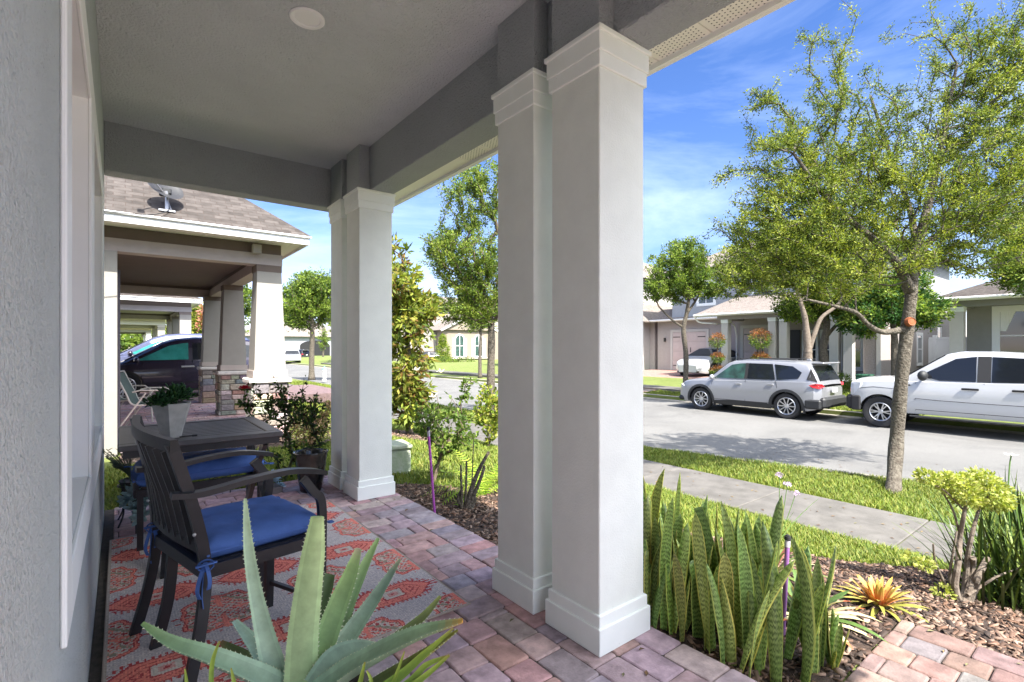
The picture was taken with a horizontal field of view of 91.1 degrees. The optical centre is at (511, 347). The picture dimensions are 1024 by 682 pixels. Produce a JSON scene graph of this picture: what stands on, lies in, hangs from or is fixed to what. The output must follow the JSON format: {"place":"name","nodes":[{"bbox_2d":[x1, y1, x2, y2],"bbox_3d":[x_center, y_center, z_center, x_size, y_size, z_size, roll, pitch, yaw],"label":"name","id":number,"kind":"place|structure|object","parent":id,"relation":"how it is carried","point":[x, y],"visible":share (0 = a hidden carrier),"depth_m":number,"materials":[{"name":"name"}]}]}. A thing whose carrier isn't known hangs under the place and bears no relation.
{"place":"outdoors","nodes":[
{"label":"outdoors","id":0,"kind":"place"},
{"bbox_2d":[120,328,151,341],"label":"row house","id":1,"kind":"structure","parent":0,"point":[146,333],"depth_m":39.28,"materials":[{"name":"white paint"}]},
{"bbox_2d":[120,318,166,337],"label":"row house","id":2,"kind":"structure","parent":0,"point":[156,326],"depth_m":27.06,"materials":[{"name":"beige paint"}]},
{"bbox_2d":[120,384,330,404],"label":"neighbor driveway","id":3,"kind":"structure","parent":0,"point":[311,390],"depth_m":15.26,"materials":[{"name":"white concrete"}]},
{"bbox_2d":[120,333,248,360],"bbox_3d":[-10.986,0.361,16.288,5.000,1.677,2.227,0,0,-38],"label":"car","id":4,"kind":"object","parent":3,"relation":"on","point":[137,348],"visible":0.09,"depth_m":15.30,"materials":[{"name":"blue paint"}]},
{"bbox_2d":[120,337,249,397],"bbox_3d":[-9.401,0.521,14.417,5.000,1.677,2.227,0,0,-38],"label":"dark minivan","id":5,"kind":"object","parent":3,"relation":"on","point":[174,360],"visible":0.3,"depth_m":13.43,"materials":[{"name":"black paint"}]},
{"bbox_2d":[104,380,1023,572],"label":"lawn grass","id":6,"kind":"structure","parent":0,"point":[885,552],"depth_m":6.15,"materials":[{"name":"green plant"}]},
{"bbox_2d":[104,356,1023,681],"bbox_3d":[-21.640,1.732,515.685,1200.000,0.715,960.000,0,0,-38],"label":"ground","id":7,"kind":"structure","parent":0,"point":[466,366],"depth_m":13.85,"materials":[{"name":"green plant"}]},
{"bbox_2d":[128,331,151,343],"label":"background tree","id":8,"kind":"object","parent":7,"relation":"on","point":[138,336],"visible":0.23,"depth_m":77.25,"materials":[{"name":"green plant"}]},
{"bbox_2d":[120,331,166,351],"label":"distant wood","id":9,"kind":"object","parent":7,"relation":"on","point":[127,342],"visible":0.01,"depth_m":117.23,"materials":[{"name":"green plant"}]},
{"bbox_2d":[120,293,202,333],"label":"row house","id":10,"kind":"structure","parent":7,"relation":"on","point":[174,312],"depth_m":16.99,"materials":[{"name":"beige paint"}]},
{"bbox_2d":[191,303,202,333],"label":"background tree","id":11,"kind":"object","parent":7,"relation":"on","point":[194,330],"visible":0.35,"depth_m":33.63,"materials":[{"name":"green plant"}]},
{"bbox_2d":[194,304,202,329],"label":"background tree","id":12,"kind":"object","parent":7,"relation":"on","point":[199,311],"visible":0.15,"depth_m":29.69,"materials":[{"name":"orange plant"}]},
{"bbox_2d":[120,401,281,452],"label":"neighbor porch pavers","id":13,"kind":"object","parent":7,"relation":"on","point":[198,410],"visible":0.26,"depth_m":9.98,"materials":[{"name":"brick"}]},
{"bbox_2d":[120,385,152,421],"bbox_3d":[-6.594,0.832,8.490,0.704,0.948,0.607,0,0,-13],"label":"sling chair","id":14,"kind":"object","parent":13,"relation":"on","point":[122,400],"visible":0.16,"depth_m":8.74,"materials":[{"name":"grey metal"}]},
{"bbox_2d":[120,370,167,425],"bbox_3d":[-5.865,0.832,8.044,0.704,0.948,0.607,0,0,-26],"label":"sling chair","id":15,"kind":"object","parent":13,"relation":"on","point":[128,389],"visible":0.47,"depth_m":7.91,"materials":[{"name":"grey metal"}]},
{"bbox_2d":[104,175,311,457],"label":"row house","id":16,"kind":"structure","parent":7,"relation":"on","point":[216,252],"depth_m":7.34,"materials":[{"name":"beige paint"}]},
{"bbox_2d":[117,270,119,444],"bbox_3d":[-5.629,0.125,7.182,0.048,2.350,1.150,0,0,-38],"label":"door","id":17,"kind":"structure","parent":16,"relation":"in","point":[118,271],"depth_m":6.73,"materials":[{"name":"grey"}]},
{"bbox_2d":[104,182,183,214],"bbox_3d":[-4.612,-1.900,5.885,0.492,0.691,1.566,0,0,28],"label":"satellite dish","id":18,"kind":"object","parent":16,"relation":"attached to","point":[167,192],"visible":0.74,"depth_m":6.42,"materials":[{"name":"grey metal"}]},
{"bbox_2d":[116,416,330,464],"bbox_3d":[-5.471,1.372,9.619,3.200,0.041,7.300,0,0,-38],"label":"neighbor bed","id":19,"kind":"object","parent":7,"relation":"on","point":[276,444],"visible":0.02,"depth_m":6.99,"materials":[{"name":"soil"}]},
{"bbox_2d":[243,284,251,333],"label":"background tree","id":20,"kind":"object","parent":7,"relation":"on","point":[247,295],"visible":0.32,"depth_m":39.92,"materials":[{"name":"green plant"}]},
{"bbox_2d":[234,375,330,481],"bbox_3d":[-2.244,0.823,4.970,0.870,1.126,0.631,0,0,-38],"label":"rose bush","id":21,"kind":"object","parent":7,"relation":"on","point":[282,405],"visible":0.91,"depth_m":4.97,"materials":[{"name":"green plant"}]},
{"bbox_2d":[245,323,330,355],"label":"house","id":22,"kind":"structure","parent":7,"relation":"on","point":[294,338],"depth_m":92.11,"materials":[{"name":"paint"}]},
{"bbox_2d":[298,349,308,356],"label":"distant car","id":23,"kind":"object","parent":7,"relation":"on","point":[304,352],"visible":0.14,"depth_m":78.74,"materials":[{"name":"black paint"}]},
{"bbox_2d":[282,266,330,379],"bbox_3d":[-11.814,-1.509,30.073,4.969,6.819,3.396,0,0,-14],"label":"oak tree","id":24,"kind":"object","parent":7,"relation":"on","point":[306,300],"visible":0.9,"depth_m":29.40,"materials":[{"name":"green plant"}]},
{"bbox_2d":[289,396,330,446],"bbox_3d":[-2.739,1.026,6.863,0.673,0.810,0.603,0,0,20],"label":"dried bush","id":25,"kind":"object","parent":7,"relation":"on","point":[325,414],"visible":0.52,"depth_m":6.86,"materials":[{"name":"brown plant"}]},
{"bbox_2d":[315,328,330,356],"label":"background tree","id":26,"kind":"object","parent":7,"relation":"on","point":[324,342],"visible":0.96,"depth_m":79.87,"materials":[{"name":"green plant"}]},
{"bbox_2d":[0,0,794,681],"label":"house","id":27,"kind":"structure","parent":7,"relation":"on","point":[358,120],"depth_m":2.48,"materials":[{"name":"paint"}]},
{"bbox_2d":[60,0,92,648],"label":"window","id":28,"kind":"structure","parent":27,"relation":"in","point":[76,92],"depth_m":1.65,"materials":[{"name":"white paint"}]},
{"bbox_2d":[93,84,103,498],"bbox_3d":[-2.284,-0.235,2.708,0.097,1.730,1.700,0,0,-38],"label":"window","id":29,"kind":"structure","parent":27,"relation":"in","point":[98,185],"depth_m":3.20,"materials":[{"name":"grey glass"}]},
{"bbox_2d":[289,7,324,29],"bbox_3d":[-1.078,-1.734,2.647,0.176,0.011,0.176,0,0,-38],"label":"ceiling light","id":30,"kind":"object","parent":27,"relation":"attached to","point":[307,18],"visible":1,"depth_m":2.64,"materials":[{"name":"white"}]},
{"bbox_2d":[392,439,412,474],"bbox_3d":[-1.335,1.236,5.607,0.360,0.360,0.350,0,0,-30],"label":"utility box","id":31,"kind":"object","parent":7,"relation":"on","point":[401,455],"visible":0.46,"depth_m":5.50,"materials":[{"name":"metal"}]},
{"bbox_2d":[421,351,447,360],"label":"car","id":32,"kind":"object","parent":7,"relation":"on","point":[430,353],"visible":0.06,"depth_m":54.50,"materials":[{"name":"white paint"}]},
{"bbox_2d":[433,333,451,361],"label":"conical shrub","id":33,"kind":"object","parent":7,"relation":"on","point":[442,341],"visible":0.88,"depth_m":51.80,"materials":[{"name":"green plant"}]},
{"bbox_2d":[409,375,480,482],"bbox_3d":[-0.659,0.836,5.121,0.762,1.128,0.603,0,0,-20],"label":"shrub","id":34,"kind":"object","parent":7,"relation":"on","point":[441,442],"visible":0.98,"depth_m":5.09,"materials":[{"name":"green plant"}]},
{"bbox_2d":[393,297,497,360],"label":"house","id":35,"kind":"structure","parent":7,"relation":"on","point":[461,342],"depth_m":58.88,"materials":[{"name":"beige paint"}]},
{"bbox_2d":[454,334,464,356],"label":"window","id":36,"kind":"structure","parent":35,"relation":"in","point":[458,341],"depth_m":58.54,"materials":[{"name":"white glass"}]},
{"bbox_2d":[474,334,483,356],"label":"window","id":37,"kind":"structure","parent":35,"relation":"in","point":[476,339],"depth_m":60.08,"materials":[{"name":"white paint"}]},
{"bbox_2d":[435,355,475,362],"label":"hedge","id":38,"kind":"object","parent":7,"relation":"on","point":[456,360],"visible":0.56,"depth_m":50.71,"materials":[{"name":"green plant"}]},
{"bbox_2d":[417,158,497,413],"bbox_3d":[-0.642,-1.727,13.763,3.845,7.255,2.579,0,0,7],"label":"oak tree","id":39,"kind":"object","parent":7,"relation":"on","point":[474,276],"visible":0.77,"depth_m":13.51,"materials":[{"name":"green plant"}]},
{"bbox_2d":[455,295,497,377],"bbox_3d":[-2.187,-1.133,31.620,3.363,6.068,3.071,0,0,-38],"label":"oak tree","id":40,"kind":"object","parent":7,"relation":"on","point":[479,328],"visible":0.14,"depth_m":31.60,"materials":[{"name":"green plant"}]},
{"bbox_2d":[471,382,497,446],"bbox_3d":[-0.363,1.194,8.924,0.700,1.198,0.658,0,0,14],"label":"shrub","id":41,"kind":"object","parent":7,"relation":"on","point":[485,410],"visible":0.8,"depth_m":8.86,"materials":[{"name":"green plant"}]},
{"bbox_2d":[89,483,995,681],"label":"paver bedding","id":42,"kind":"object","parent":7,"relation":"on","point":[95,674],"visible":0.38,"depth_m":2.45,"materials":[{"name":"grey sand"}]},
{"bbox_2d":[114,475,756,681],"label":"porch pavers","id":43,"kind":"object","parent":42,"relation":"on","point":[462,572],"visible":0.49,"depth_m":2.29,"materials":[{"name":"brick"}]},
{"bbox_2d":[117,478,145,527],"bbox_3d":[-2.823,1.144,3.784,0.240,0.318,0.240,0,0,-38],"label":"plant stand","id":44,"kind":"object","parent":43,"relation":"on","point":[122,483],"visible":0.24,"depth_m":3.69,"materials":[{"name":"black metal"}]},
{"bbox_2d":[103,448,149,525],"bbox_3d":[-2.704,0.960,3.574,0.688,0.466,0.208,0,0,35],"label":"succulent","id":45,"kind":"object","parent":44,"relation":"in","point":[127,498],"visible":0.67,"depth_m":3.54,"materials":[{"name":"green plant"}]},
{"bbox_2d":[271,469,285,493],"bbox_3d":[-2.163,1.205,4.538,0.211,0.189,0.223,0,0,-38],"label":"pot","id":46,"kind":"object","parent":43,"relation":"on","point":[278,487],"visible":0.38,"depth_m":4.52,"materials":[{"name":"grey ceramic"}]},
{"bbox_2d":[101,500,470,681],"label":"rug","id":47,"kind":"object","parent":43,"relation":"on","point":[413,590],"visible":0.34,"depth_m":2.58,"materials":[{"name":"red fabric"}]},
{"bbox_2d":[124,447,273,550],"bbox_3d":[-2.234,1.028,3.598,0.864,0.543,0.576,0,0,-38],"label":"patio chair","id":48,"kind":"object","parent":47,"relation":"on","point":[233,465],"visible":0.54,"depth_m":3.44,"materials":[{"name":"brown metal"}]},
{"bbox_2d":[118,416,282,578],"bbox_3d":[-2.116,0.942,3.409,0.875,0.764,1.141,0,0,-38],"label":"patio table","id":49,"kind":"object","parent":47,"relation":"on","point":[250,433],"visible":0.48,"depth_m":3.32,"materials":[{"name":"brown metal"}]},
{"bbox_2d":[152,401,190,437],"bbox_3d":[-2.135,0.452,3.154,0.214,0.215,0.218,0,0,-38],"label":"planter","id":50,"kind":"object","parent":49,"relation":"on","point":[170,419],"visible":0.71,"depth_m":3.10,"materials":[{"name":"concrete"}]},
{"bbox_2d":[141,382,197,407],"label":"jade plant","id":51,"kind":"object","parent":50,"relation":"on","point":[175,393],"visible":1,"depth_m":3.10,"materials":[{"name":"green plant"}]},
{"bbox_2d":[128,415,333,681],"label":"patio chair","id":52,"kind":"object","parent":47,"relation":"on","point":[204,545],"visible":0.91,"depth_m":2.16,"materials":[{"name":"black wood"}]},
{"bbox_2d":[293,448,327,492],"bbox_3d":[-1.834,1.120,4.580,0.300,0.360,0.300,0,0,-38],"label":"glazed pot","id":53,"kind":"object","parent":43,"relation":"on","point":[312,457],"visible":0.8,"depth_m":4.50,"materials":[{"name":"black ceramic"}]},
{"bbox_2d":[349,671,368,681],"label":"aloe pot","id":54,"kind":"object","parent":43,"relation":"on","point":[365,678],"visible":0.06,"depth_m":1.54,"materials":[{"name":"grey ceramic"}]},
{"bbox_2d":[141,498,462,681],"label":"aloe plant","id":55,"kind":"object","parent":54,"relation":"in","point":[326,626],"visible":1,"depth_m":1.36,"materials":[{"name":"green plant"}]},
{"bbox_2d":[844,620,1023,681],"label":"walkway pavers","id":56,"kind":"object","parent":42,"relation":"on","point":[925,646],"visible":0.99,"depth_m":2.18,"materials":[{"name":"brick"}]},
{"bbox_2d":[495,263,671,369],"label":"suburban house","id":57,"kind":"structure","parent":7,"relation":"on","point":[650,342],"depth_m":33.10,"materials":[{"name":"paint"}]},
{"bbox_2d":[286,362,1023,427],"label":"kerb","id":58,"kind":"structure","parent":7,"relation":"on","point":[823,409],"depth_m":15.00,"materials":[{"name":"concrete"}]},
{"bbox_2d":[292,378,1022,496],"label":"kerb","id":59,"kind":"structure","parent":7,"relation":"on","point":[740,459],"depth_m":8.17,"materials":[{"name":"concrete"}]},
{"bbox_2d":[643,235,730,381],"bbox_3d":[6.836,-1.364,20.336,3.427,6.542,2.982,0,0,-38],"label":"oak tree","id":60,"kind":"object","parent":7,"relation":"on","point":[683,274],"visible":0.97,"depth_m":20.03,"materials":[{"name":"green plant"}]},
{"bbox_2d":[395,482,1023,681],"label":"mulch bed","id":61,"kind":"object","parent":7,"relation":"on","point":[867,646],"visible":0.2,"depth_m":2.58,"materials":[{"name":"brown wood"}]},
{"bbox_2d":[426,427,435,512],"bbox_3d":[-0.661,1.036,4.121,0.082,0.782,0.028,0,0,4],"label":"irrigation pipe","id":62,"kind":"object","parent":61,"relation":"on","point":[431,468],"visible":0.91,"depth_m":4.11,"materials":[{"name":"purple"}]},
{"bbox_2d":[422,448,497,504],"bbox_3d":[-0.271,1.217,4.725,0.959,0.549,1.212,0,0,39],"label":"cycad","id":63,"kind":"object","parent":61,"relation":"on","point":[483,485],"visible":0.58,"depth_m":4.68,"materials":[{"name":"green plant"}]},
{"bbox_2d":[456,440,489,509],"bbox_3d":[-0.329,1.087,4.283,0.288,0.596,0.080,0,0,-6],"label":"snake plant","id":64,"kind":"object","parent":61,"relation":"on","point":[470,499],"visible":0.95,"depth_m":4.28,"materials":[{"name":"green plant"}]},
{"bbox_2d":[643,468,836,681],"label":"snake plant","id":65,"kind":"object","parent":61,"relation":"on","point":[701,580],"visible":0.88,"depth_m":2.25,"materials":[{"name":"green plant"}]},
{"bbox_2d":[782,534,790,636],"bbox_3d":[1.299,1.163,2.389,0.051,0.549,0.028,0,0,7],"label":"irrigation pipe","id":66,"kind":"object","parent":61,"relation":"on","point":[787,538],"visible":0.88,"depth_m":2.38,"materials":[{"name":"purple"}]},
{"bbox_2d":[778,548,826,588],"bbox_3d":[1.602,1.313,3.093,0.558,0.235,0.591,0,0,-38],"label":"bromeliad","id":67,"kind":"object","parent":61,"relation":"on","point":[781,566],"visible":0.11,"depth_m":3.06,"materials":[{"name":"yellow plant"}]},
{"bbox_2d":[781,568,887,648],"bbox_3d":[1.509,1.307,2.550,0.696,0.315,0.611,0,0,19],"label":"bromeliad","id":68,"kind":"object","parent":61,"relation":"on","point":[833,600],"visible":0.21,"depth_m":2.46,"materials":[{"name":"white plant"}]},
{"bbox_2d":[825,607,849,669],"bbox_3d":[1.356,1.244,2.143,0.148,0.289,0.103,0,0,-38],"label":"snake plant","id":69,"kind":"object","parent":61,"relation":"on","point":[834,649],"visible":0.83,"depth_m":2.13,"materials":[{"name":"green plant"}]},
{"bbox_2d":[831,574,929,622],"bbox_3d":[1.973,1.341,2.719,0.446,0.180,0.444,0,0,-11],"label":"bromeliad","id":70,"kind":"object","parent":61,"relation":"on","point":[877,594],"visible":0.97,"depth_m":2.69,"materials":[{"name":"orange plant"}]},
{"bbox_2d":[891,453,1023,613],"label":"iris clump","id":71,"kind":"object","parent":61,"relation":"on","point":[1003,550],"visible":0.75,"depth_m":3.17,"materials":[{"name":"green plant"}]},
{"bbox_2d":[898,465,1021,603],"bbox_3d":[2.767,1.154,3.082,0.783,0.875,0.250,0,0,5],"label":"cloud pruned shrub","id":72,"kind":"object","parent":61,"relation":"on","point":[973,495],"visible":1,"depth_m":3.05,"materials":[{"name":"green plant"}]},
{"bbox_2d":[708,332,726,373],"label":"topiary","id":73,"kind":"object","parent":7,"relation":"on","point":[717,345],"visible":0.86,"depth_m":23.29,"materials":[{"name":"green plant"}]},
{"bbox_2d":[748,327,772,358],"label":"topiary","id":74,"kind":"object","parent":7,"relation":"on","point":[760,346],"visible":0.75,"depth_m":22.39,"materials":[{"name":"green plant"}]},
{"bbox_2d":[776,472,817,536],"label":"flower stalks","id":75,"kind":"object","parent":7,"relation":"on","point":[796,491],"visible":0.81,"depth_m":4.12,"materials":[{"name":"green"}]},
{"bbox_2d":[708,201,892,360],"bbox_3d":[9.644,-1.593,16.880,6.211,6.986,3.427,0,0,-3],"label":"oak tree","id":76,"kind":"object","parent":7,"relation":"on","point":[748,277],"visible":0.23,"depth_m":16.77,"materials":[{"name":"green plant"}]},
{"bbox_2d":[644,225,960,382],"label":"suburban house","id":77,"kind":"structure","parent":7,"relation":"on","point":[735,322],"depth_m":24.29,"materials":[{"name":"paint"}]},
{"bbox_2d":[673,332,705,369],"bbox_3d":[10.837,0.200,30.765,0.065,2.348,2.300,0,0,-38],"label":"garage door","id":78,"kind":"structure","parent":77,"relation":"in","point":[692,337],"depth_m":30.80,"materials":[{"name":"paint"}]},
{"bbox_2d":[696,279,715,306],"bbox_3d":[11.417,-3.250,29.569,0.028,1.540,1.240,0,0,-38],"label":"window","id":79,"kind":"structure","parent":77,"relation":"in","point":[712,301],"depth_m":29.55,"materials":[{"name":"white paint"}]},
{"bbox_2d":[744,328,767,359],"bbox_3d":[12.278,0.200,24.851,0.065,2.348,1.700,0,0,-38],"label":"garage door","id":80,"kind":"structure","parent":77,"relation":"in","point":[749,351],"depth_m":25.23,"materials":[{"name":"paint"}]},
{"bbox_2d":[790,330,799,359],"bbox_3d":[13.169,0.250,23.708,0.065,2.200,0.800,0,0,-38],"label":"entry door","id":81,"kind":"structure","parent":77,"relation":"in","point":[794,334],"depth_m":23.52,"materials":[{"name":"black wood"}]},
{"bbox_2d":[802,330,819,360],"bbox_3d":[13.709,0.075,23.051,0.028,1.810,0.760,0,0,-38],"label":"window","id":82,"kind":"structure","parent":77,"relation":"in","point":[815,347],"depth_m":22.92,"materials":[{"name":"white paint"}]},
{"bbox_2d":[818,330,842,369],"bbox_3d":[14.216,0.075,22.400,0.028,1.810,1.010,0,0,-38],"label":"window","id":83,"kind":"structure","parent":77,"relation":"in","point":[819,331],"depth_m":22.48,"materials":[{"name":"white paint"}]},
{"bbox_2d":[855,334,862,370],"bbox_3d":[14.754,0.075,21.710,0.028,1.810,0.860,0,0,-38],"label":"window","id":84,"kind":"structure","parent":77,"relation":"in","point":[858,343],"depth_m":21.55,"materials":[{"name":"grey glass"}]},
{"bbox_2d":[917,332,922,365],"bbox_3d":[18.468,0.050,22.746,0.900,1.500,0.028,0,0,-38],"label":"window","id":85,"kind":"structure","parent":77,"relation":"in","point":[919,335],"depth_m":22.74,"materials":[{"name":"white glass"}]},
{"bbox_2d":[769,281,868,361],"bbox_3d":[11.538,-0.469,18.573,3.714,4.253,2.486,0,0,-6],"label":"broadleaf tree","id":86,"kind":"object","parent":7,"relation":"on","point":[785,313],"visible":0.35,"depth_m":18.40,"materials":[{"name":"green plant"}]},
{"bbox_2d":[837,372,852,388],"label":"clipped shrub","id":87,"kind":"object","parent":7,"relation":"on","point":[847,379],"visible":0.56,"depth_m":18.94,"materials":[{"name":"green plant"}]},
{"bbox_2d":[698,0,1023,493],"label":"oak tree","id":88,"kind":"object","parent":7,"relation":"on","point":[987,210],"visible":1,"depth_m":6.77,"materials":[{"name":"green plant"}]},
{"bbox_2d":[855,374,874,378],"bbox_3d":[12.500,1.271,17.797,0.440,0.700,0.480,0,0,-38],"label":"utility box","id":89,"kind":"object","parent":7,"relation":"on","point":[861,375],"visible":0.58,"depth_m":17.70,"materials":[{"name":"green metal"}]},
{"bbox_2d":[834,263,964,375],"bbox_3d":[13.177,-0.700,17.271,3.991,4.599,2.572,0,0,-8],"label":"broadleaf tree","id":90,"kind":"object","parent":7,"relation":"on","point":[880,308],"visible":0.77,"depth_m":16.80,"materials":[{"name":"green plant"}]},
{"bbox_2d":[928,335,966,362],"bbox_3d":[20.271,0.415,22.808,0.160,2.030,2.369,0,0,-38],"label":"vinyl fence","id":91,"kind":"object","parent":7,"relation":"on","point":[938,347],"visible":0.24,"depth_m":23.39,"materials":[{"name":"white paint"}]},
{"bbox_2d":[938,219,1023,353],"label":"suburban house","id":92,"kind":"structure","parent":7,"relation":"on","point":[995,318],"depth_m":17.54,"materials":[{"name":"grey paint"}]},
{"bbox_2d":[992,305,1023,352],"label":"window","id":93,"kind":"structure","parent":92,"relation":"in","point":[1012,339],"depth_m":17.62,"materials":[{"name":"grey glass"}]},
{"bbox_2d":[971,216,1023,298],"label":"broadleaf tree","id":94,"kind":"object","parent":7,"relation":"on","point":[1014,281],"visible":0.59,"depth_m":14.29,"materials":[{"name":"green plant"}]},
{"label":"mulch ring","id":95,"kind":"structure","parent":7,"relation":"on","visible":0},
{"bbox_2d":[392,231,445,434],"bbox_3d":[-2.004,-0.261,8.965,1.657,3.673,1.302,0,0,-11],"label":"magnolia tree","id":96,"kind":"object","parent":95,"relation":"on","point":[414,308],"visible":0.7,"depth_m":8.82,"materials":[{"name":"green plant"}]},
{"bbox_2d":[392,429,450,441],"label":"mulch ring chips","id":97,"kind":"object","parent":95,"relation":"on","point":[403,433],"visible":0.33,"depth_m":8.81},
{"bbox_2d":[124,0,1023,338],"label":"sky","id":98,"kind":"structure","parent":0,"point":[692,125],"materials":[{"name":"blue"}]},
{"bbox_2d":[321,363,845,405],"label":"sidewalk","id":99,"kind":"structure","parent":0,"point":[663,388],"depth_m":32.27,"materials":[{"name":"concrete"}]},
{"bbox_2d":[289,384,987,564],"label":"sidewalk","id":100,"kind":"structure","parent":0,"point":[760,497],"depth_m":5.79,"materials":[{"name":"concrete"}]},
{"bbox_2d":[286,364,1023,491],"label":"road","id":101,"kind":"structure","parent":0,"point":[854,445],"depth_m":11.10,"materials":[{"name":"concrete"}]},
{"bbox_2d":[285,349,300,362],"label":"distant pickup","id":102,"kind":"object","parent":101,"relation":"on","point":[292,354],"visible":0.6,"depth_m":63.58,"materials":[{"name":"white metal"}]},
{"bbox_2d":[292,364,1023,434],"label":"gutter","id":103,"kind":"object","parent":101,"relation":"on","point":[961,427],"visible":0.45,"depth_m":14.52,"materials":[{"name":"concrete"}]},
{"bbox_2d":[679,358,845,418],"bbox_3d":[7.695,1.170,15.925,2.146,1.700,4.615,0,0,-38],"label":"parked car","id":104,"kind":"object","parent":101,"relation":"on","point":[787,388],"visible":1,"depth_m":14.70,"materials":[{"name":"silver metal"}]},
{"bbox_2d":[846,351,1023,426],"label":"pickup truck","id":105,"kind":"object","parent":101,"relation":"on","point":[987,385],"visible":0.82,"depth_m":11.62,"materials":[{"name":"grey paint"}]},
{"bbox_2d":[643,369,708,391],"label":"driveway","id":106,"kind":"structure","parent":0,"point":[663,373],"depth_m":26.74,"materials":[{"name":"grey concrete"}]},
{"bbox_2d":[676,347,737,375],"bbox_3d":[10.578,0.699,26.442,4.700,1.462,2.080,0,0,-38],"label":"white sedan","id":107,"kind":"object","parent":106,"relation":"on","point":[700,361],"visible":0.38,"depth_m":25.26,"materials":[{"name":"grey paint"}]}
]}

